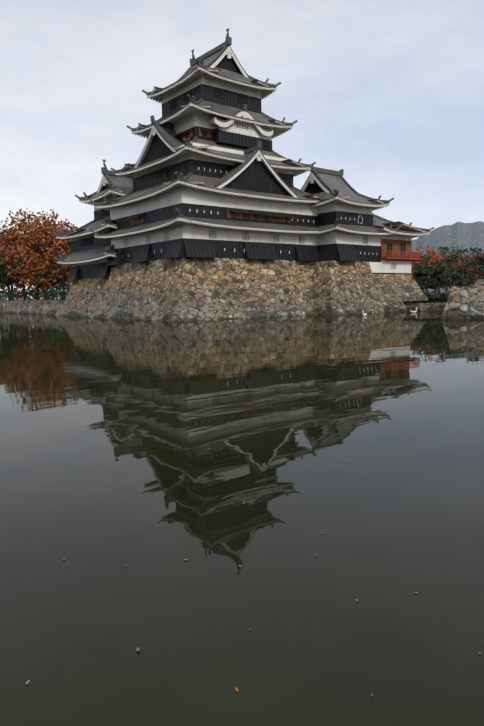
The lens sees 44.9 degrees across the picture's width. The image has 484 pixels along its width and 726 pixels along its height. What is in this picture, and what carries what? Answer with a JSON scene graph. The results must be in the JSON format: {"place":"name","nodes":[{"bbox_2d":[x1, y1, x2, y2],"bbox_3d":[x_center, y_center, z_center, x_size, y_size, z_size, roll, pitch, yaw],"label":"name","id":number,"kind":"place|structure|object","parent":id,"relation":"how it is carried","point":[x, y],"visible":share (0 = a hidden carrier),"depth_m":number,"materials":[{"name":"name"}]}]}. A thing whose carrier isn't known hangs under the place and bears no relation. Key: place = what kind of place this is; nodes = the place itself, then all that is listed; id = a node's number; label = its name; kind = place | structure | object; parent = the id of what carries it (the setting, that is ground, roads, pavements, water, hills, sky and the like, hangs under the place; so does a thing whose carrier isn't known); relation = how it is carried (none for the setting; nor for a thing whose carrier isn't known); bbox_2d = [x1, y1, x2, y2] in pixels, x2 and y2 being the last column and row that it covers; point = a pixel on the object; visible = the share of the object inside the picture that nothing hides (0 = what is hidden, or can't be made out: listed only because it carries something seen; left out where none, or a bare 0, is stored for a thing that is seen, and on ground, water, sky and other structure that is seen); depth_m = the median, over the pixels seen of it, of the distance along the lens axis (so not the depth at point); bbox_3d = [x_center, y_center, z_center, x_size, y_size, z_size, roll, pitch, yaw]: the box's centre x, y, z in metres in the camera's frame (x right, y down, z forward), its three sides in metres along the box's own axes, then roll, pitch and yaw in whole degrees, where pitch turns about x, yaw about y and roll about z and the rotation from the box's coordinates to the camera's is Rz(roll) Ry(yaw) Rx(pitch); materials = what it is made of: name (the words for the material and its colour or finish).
{"place":"outdoors","nodes":[
{"label":"outdoors","id":0,"kind":"place"},
{"bbox_2d":[2,292,446,300],"bbox_3d":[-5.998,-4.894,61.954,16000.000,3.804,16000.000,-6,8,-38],"label":"ground","id":1,"kind":"structure","parent":0,"point":[443,294],"depth_m":106.82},
{"bbox_2d":[0,229,28,300],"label":"tree","id":2,"kind":"object","parent":1,"relation":"on","point":[2,278],"visible":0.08,"depth_m":118.87,"materials":[{"name":"brown plant"}]},
{"bbox_2d":[0,221,30,300],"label":"tree","id":3,"kind":"object","parent":1,"relation":"on","point":[9,277],"depth_m":132.50,"materials":[{"name":"brown plant"}]},
{"bbox_2d":[10,238,52,299],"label":"tree","id":4,"kind":"object","parent":1,"relation":"on","point":[21,269],"visible":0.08,"depth_m":106.08,"materials":[{"name":"brown plant"}]},
{"bbox_2d":[0,208,64,299],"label":"tree","id":5,"kind":"object","parent":1,"relation":"on","point":[11,240],"visible":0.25,"depth_m":110.63,"materials":[{"name":"brown plant"}]},
{"bbox_2d":[0,286,69,300],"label":"hedge","id":6,"kind":"object","parent":1,"relation":"on","point":[18,295],"visible":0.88,"depth_m":105.98,"materials":[{"name":"green plant"}]},
{"bbox_2d":[6,212,77,299],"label":"tree","id":7,"kind":"object","parent":1,"relation":"on","point":[49,241],"visible":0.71,"depth_m":99.49,"materials":[{"name":"brown plant"}]},
{"bbox_2d":[16,243,70,299],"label":"tree","id":8,"kind":"object","parent":1,"relation":"on","point":[31,274],"visible":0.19,"depth_m":101.43,"materials":[{"name":"brown plant"}]},
{"bbox_2d":[35,260,67,299],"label":"tree","id":9,"kind":"object","parent":1,"relation":"on","point":[62,284],"visible":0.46,"depth_m":100.61,"materials":[{"name":"green plant"}]},
{"bbox_2d":[0,257,427,320],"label":"stone base wall","id":10,"kind":"structure","parent":1,"relation":"on","point":[183,289],"depth_m":68.93,"materials":[{"name":"stone"}]},
{"bbox_2d":[53,160,132,279],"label":"castle turret","id":11,"kind":"object","parent":10,"relation":"on","point":[87,255],"visible":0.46,"depth_m":77.52,"materials":[{"name":"white paint"}]},
{"bbox_2d":[90,28,325,264],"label":"castle keep","id":12,"kind":"structure","parent":10,"relation":"on","point":[210,172],"depth_m":66.82,"materials":[{"name":"white paint"}]},
{"bbox_2d":[301,166,401,261],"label":"castle turret","id":13,"kind":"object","parent":10,"relation":"on","point":[346,225],"visible":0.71,"depth_m":72.78,"materials":[{"name":"white paint"}]},
{"bbox_2d":[369,213,433,273],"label":"moon-viewing pavilion","id":14,"kind":"structure","parent":10,"relation":"on","point":[396,257],"depth_m":78.04,"materials":[{"name":"white paint"}]},
{"bbox_2d":[411,247,430,291],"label":"tree","id":15,"kind":"object","parent":1,"relation":"on","point":[415,250],"depth_m":148.22,"materials":[{"name":"brown plant"}]},
{"bbox_2d":[411,265,436,291],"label":"tree","id":16,"kind":"object","parent":1,"relation":"on","point":[418,274],"visible":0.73,"depth_m":97.01,"materials":[{"name":"green plant"}]},
{"bbox_2d":[405,294,446,310],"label":"low stone wall","id":17,"kind":"structure","parent":1,"relation":"on","point":[427,305],"depth_m":76.93,"materials":[{"name":"grey stone"}]},
{"bbox_2d":[413,255,440,294],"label":"tree","id":18,"kind":"object","parent":1,"relation":"on","point":[425,282],"visible":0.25,"depth_m":107.11,"materials":[{"name":"green plant"}]},
{"bbox_2d":[411,246,443,284],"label":"tree","id":19,"kind":"object","parent":1,"relation":"on","point":[428,261],"visible":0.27,"depth_m":117.87,"materials":[{"name":"brown plant"}]},
{"bbox_2d":[424,292,434,299],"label":"shrub","id":20,"kind":"object","parent":1,"relation":"on","point":[428,295],"visible":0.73,"depth_m":82.78,"materials":[{"name":"green plant"}]},
{"bbox_2d":[429,291,442,299],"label":"shrub","id":21,"kind":"object","parent":1,"relation":"on","point":[435,295],"visible":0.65,"depth_m":87.61,"materials":[{"name":"green plant"}]},
{"bbox_2d":[415,249,460,291],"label":"tree","id":22,"kind":"object","parent":1,"relation":"on","point":[440,259],"visible":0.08,"depth_m":130.06,"materials":[{"name":"brown plant"}]},
{"bbox_2d":[427,260,451,298],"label":"tree","id":23,"kind":"object","parent":1,"relation":"on","point":[434,274],"visible":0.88,"depth_m":95.01,"materials":[{"name":"green plant"}]},
{"bbox_2d":[432,290,447,298],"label":"shrub","id":24,"kind":"object","parent":1,"relation":"on","point":[441,294],"visible":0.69,"depth_m":88.62,"materials":[{"name":"green plant"}]},
{"bbox_2d":[424,247,462,297],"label":"pine","id":25,"kind":"object","parent":1,"relation":"on","point":[448,269],"visible":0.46,"depth_m":103.86,"materials":[{"name":"green plant"}]},
{"bbox_2d":[434,257,475,286],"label":"pine","id":26,"kind":"object","parent":1,"relation":"on","point":[454,274],"visible":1,"depth_m":91.25,"materials":[{"name":"green plant"}]},
{"bbox_2d":[438,245,472,288],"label":"tree","id":27,"kind":"object","parent":1,"relation":"on","point":[453,254],"visible":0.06,"depth_m":162.08,"materials":[{"name":"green plant"}]},
{"bbox_2d":[446,249,466,263],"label":"tree","id":28,"kind":"object","parent":1,"relation":"on","point":[463,250],"visible":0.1,"depth_m":125.03,"materials":[{"name":"green plant"}]},
{"bbox_2d":[442,253,477,288],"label":"tree","id":29,"kind":"object","parent":1,"relation":"on","point":[464,271],"visible":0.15,"depth_m":116.51,"materials":[{"name":"brown plant"}]},
{"bbox_2d":[455,247,483,285],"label":"tree","id":30,"kind":"object","parent":1,"relation":"on","point":[475,261],"visible":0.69,"depth_m":98.82,"materials":[{"name":"green plant"}]},
{"bbox_2d":[467,247,479,284],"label":"tree","id":31,"kind":"object","parent":1,"relation":"on","point":[472,259],"depth_m":137.34,"materials":[{"name":"brown plant"}]},
{"bbox_2d":[466,252,483,279],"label":"tree","id":32,"kind":"object","parent":1,"relation":"on","point":[482,272],"visible":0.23,"depth_m":109.38,"materials":[{"name":"brown plant"}]},
{"bbox_2d":[0,310,483,725],"bbox_3d":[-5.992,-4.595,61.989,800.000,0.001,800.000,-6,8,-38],"label":"moat water","id":33,"kind":"structure","parent":0,"point":[142,466],"depth_m":6.38,"materials":[{"name":"grey liquid"}]},
{"bbox_2d":[14,355,483,695],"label":"floating leaves","id":34,"kind":"object","parent":33,"relation":"on","point":[137,649],"visible":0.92,"depth_m":4.29,"materials":[{"name":"brown plant"}]},
{"bbox_2d":[441,279,483,318],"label":"stone wall","id":35,"kind":"structure","parent":33,"relation":"in","point":[464,302],"depth_m":53.04,"materials":[{"name":"grey stone"}]},
{"bbox_2d":[0,0,483,299],"label":"sky","id":36,"kind":"structure","parent":0,"point":[389,94],"materials":[{"name":"white"}]},
{"bbox_2d":[411,221,483,291],"bbox_3d":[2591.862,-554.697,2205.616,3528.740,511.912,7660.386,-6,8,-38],"label":"hills","id":37,"kind":"structure","parent":0,"point":[468,236],"depth_m":3119.59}
]}

